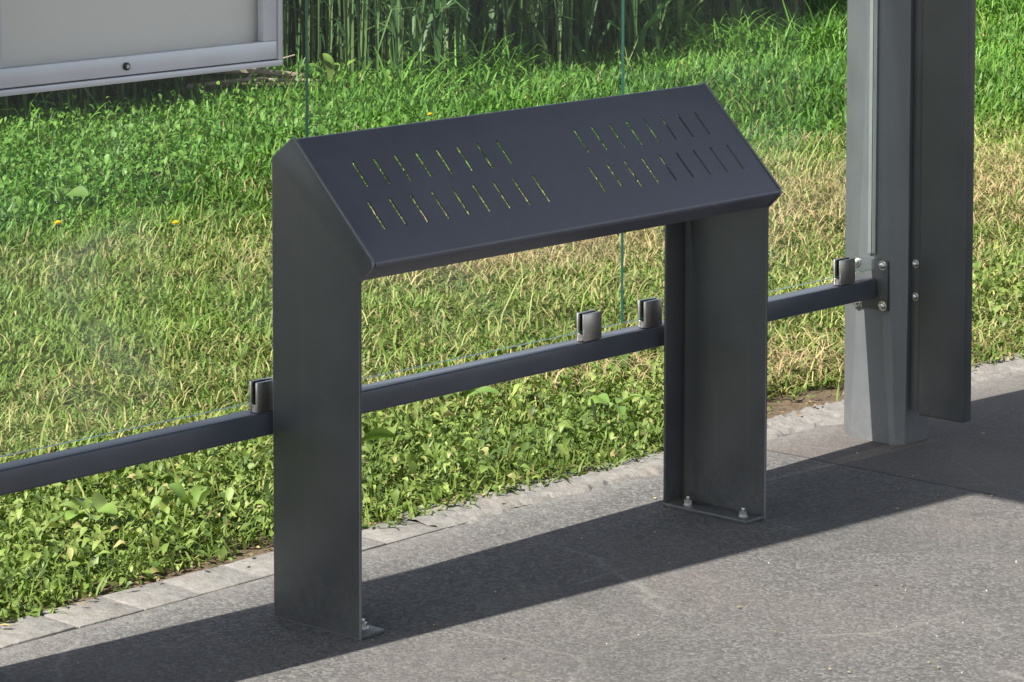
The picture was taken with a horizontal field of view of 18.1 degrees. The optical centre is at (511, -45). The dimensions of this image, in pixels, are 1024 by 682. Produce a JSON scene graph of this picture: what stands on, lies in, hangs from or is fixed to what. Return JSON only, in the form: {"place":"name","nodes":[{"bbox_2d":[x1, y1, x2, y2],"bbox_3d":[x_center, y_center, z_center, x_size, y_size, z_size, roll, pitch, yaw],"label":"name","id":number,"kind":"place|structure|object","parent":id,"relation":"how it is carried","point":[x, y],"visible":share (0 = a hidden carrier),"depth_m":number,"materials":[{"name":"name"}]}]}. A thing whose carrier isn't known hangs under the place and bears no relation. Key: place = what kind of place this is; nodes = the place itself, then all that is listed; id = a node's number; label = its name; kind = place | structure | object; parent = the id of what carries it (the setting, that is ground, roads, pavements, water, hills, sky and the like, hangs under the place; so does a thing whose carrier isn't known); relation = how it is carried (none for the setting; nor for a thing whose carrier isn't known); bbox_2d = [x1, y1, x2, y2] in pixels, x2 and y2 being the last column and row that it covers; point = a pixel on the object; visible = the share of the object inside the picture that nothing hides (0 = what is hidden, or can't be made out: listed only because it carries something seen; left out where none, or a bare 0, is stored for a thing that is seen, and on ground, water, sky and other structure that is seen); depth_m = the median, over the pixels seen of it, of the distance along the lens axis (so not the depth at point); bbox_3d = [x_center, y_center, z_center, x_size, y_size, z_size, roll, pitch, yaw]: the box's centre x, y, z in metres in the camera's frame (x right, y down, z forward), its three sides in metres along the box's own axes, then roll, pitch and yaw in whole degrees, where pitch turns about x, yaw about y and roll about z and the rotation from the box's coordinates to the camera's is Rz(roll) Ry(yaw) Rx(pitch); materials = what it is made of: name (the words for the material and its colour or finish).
{"place":"outdoors","nodes":[
{"label":"outdoors","id":0,"kind":"place"},
{"bbox_2d":[0,0,1023,623],"bbox_3d":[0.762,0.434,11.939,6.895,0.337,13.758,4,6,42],"label":"lawn grass","id":1,"kind":"structure","parent":0,"point":[798,134],"depth_m":8.45,"materials":[{"name":"green plant"}]},
{"bbox_2d":[54,220,61,257],"bbox_3d":[-1.226,0.771,8.696,0.021,0.109,0.021,4,6,42],"label":"dandelion","id":2,"kind":"object","parent":1,"relation":"on","point":[57,222],"visible":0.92,"depth_m":8.70,"materials":[{"name":"yellow"}]},
{"bbox_2d":[59,492,116,519],"bbox_3d":[-0.760,0.987,5.778,0.100,0.030,0.109,4,6,42],"label":"bindweed","id":3,"kind":"object","parent":1,"relation":"on","point":[99,502],"visible":1,"depth_m":5.79,"materials":[{"name":"green plant"}]},
{"bbox_2d":[173,220,178,258],"bbox_3d":[-0.907,0.771,8.699,0.021,0.109,0.021,4,6,42],"label":"dandelion","id":4,"kind":"object","parent":1,"relation":"on","point":[175,222],"visible":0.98,"depth_m":8.70,"materials":[{"name":"yellow"}]},
{"bbox_2d":[138,68,303,84],"bbox_3d":[-1.173,0.400,12.642,0.668,0.172,0.302,-1,5,-17],"label":"dead branch","id":5,"kind":"object","parent":1,"relation":"on","point":[267,72],"visible":0.26,"depth_m":12.55,"materials":[{"name":"brown wood"}]},
{"bbox_2d":[166,54,317,90],"bbox_3d":[-1.057,0.454,12.488,0.605,0.113,0.125,-2,5,-21],"label":"dead branch","id":6,"kind":"object","parent":1,"relation":"on","point":[247,79],"visible":0.64,"depth_m":12.47,"materials":[{"name":"brown wood"}]},
{"bbox_2d":[308,53,354,80],"bbox_3d":[-0.693,0.441,12.509,0.168,0.115,0.155,4,6,42],"label":"dock plant","id":7,"kind":"object","parent":1,"relation":"on","point":[329,65],"visible":0.82,"depth_m":12.51,"materials":[{"name":"green plant"}]},
{"bbox_2d":[0,0,814,117],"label":"tall crop","id":8,"kind":"object","parent":1,"relation":"on","point":[346,26],"visible":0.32,"depth_m":13.01,"materials":[{"name":"green plant"}]},
{"bbox_2d":[0,4,1023,621],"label":"ground cover","id":9,"kind":"object","parent":1,"relation":"on","point":[228,492],"visible":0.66,"depth_m":6.54,"materials":[{"name":"green plant"}]},
{"bbox_2d":[30,183,87,196],"bbox_3d":[-1.336,0.681,9.437,0.158,0.074,0.162,-2,5,-24],"label":"burdock","id":10,"kind":"object","parent":9,"relation":"on","point":[79,191],"visible":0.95,"depth_m":9.43,"materials":[{"name":"green plant"}]},
{"bbox_2d":[168,483,214,506],"bbox_3d":[-0.580,0.980,5.844,0.075,0.036,0.094,-2,5,-22],"label":"bindweed","id":11,"kind":"object","parent":9,"relation":"on","point":[177,489],"visible":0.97,"depth_m":5.86,"materials":[{"name":"green plant"}]},
{"bbox_2d":[362,427,395,440],"bbox_3d":[-0.297,0.937,6.311,0.142,0.035,0.114,1,4,8],"label":"plantain","id":12,"kind":"object","parent":9,"relation":"on","point":[376,433],"visible":0.34,"depth_m":6.30,"materials":[{"name":"green plant"}]},
{"bbox_2d":[443,386,499,397],"bbox_3d":[-0.107,0.910,6.754,0.158,0.039,0.162,4,6,42],"label":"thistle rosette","id":13,"kind":"object","parent":9,"relation":"on","point":[480,390],"visible":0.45,"depth_m":6.74,"materials":[{"name":"green plant"}]},
{"bbox_2d":[587,393,642,414],"bbox_3d":[0.210,0.924,6.678,0.117,0.033,0.121,4,6,42],"label":"bindweed","id":14,"kind":"object","parent":9,"relation":"on","point":[604,399],"visible":0.98,"depth_m":6.66,"materials":[{"name":"green plant"}]},
{"bbox_2d":[0,371,1023,681],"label":"pavement","id":15,"kind":"structure","parent":0,"point":[924,535],"depth_m":5.43,"materials":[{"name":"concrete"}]},
{"bbox_2d":[0,0,975,495],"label":"bus shelter","id":16,"kind":"object","parent":15,"relation":"on","point":[900,288],"visible":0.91,"depth_m":6.47,"materials":[{"name":"grey metal"}]},
{"bbox_2d":[0,0,282,96],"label":"display case","id":17,"kind":"object","parent":16,"relation":"attached to","point":[49,45],"visible":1,"depth_m":5.02,"materials":[{"name":"metal"}]},
{"bbox_2d":[0,348,1023,680],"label":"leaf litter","id":18,"kind":"object","parent":15,"relation":"on","point":[492,546],"visible":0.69,"depth_m":5.86,"materials":[{"name":"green plant"}]},
{"bbox_2d":[272,82,781,639],"bbox_3d":[0.052,0.667,5.580,0.234,0.801,1.056,4,6,42],"label":"leaning bench","id":19,"kind":"object","parent":15,"relation":"on","point":[712,196],"visible":1,"depth_m":5.44,"materials":[{"name":"grey metal"}]},
{"label":"ground","id":20,"kind":"structure","parent":0,"visible":0},
{"bbox_2d":[0,353,1023,648],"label":"kerb","id":21,"kind":"structure","parent":20,"relation":"on","point":[134,601],"depth_m":5.87,"materials":[{"name":"stone"}]}
]}

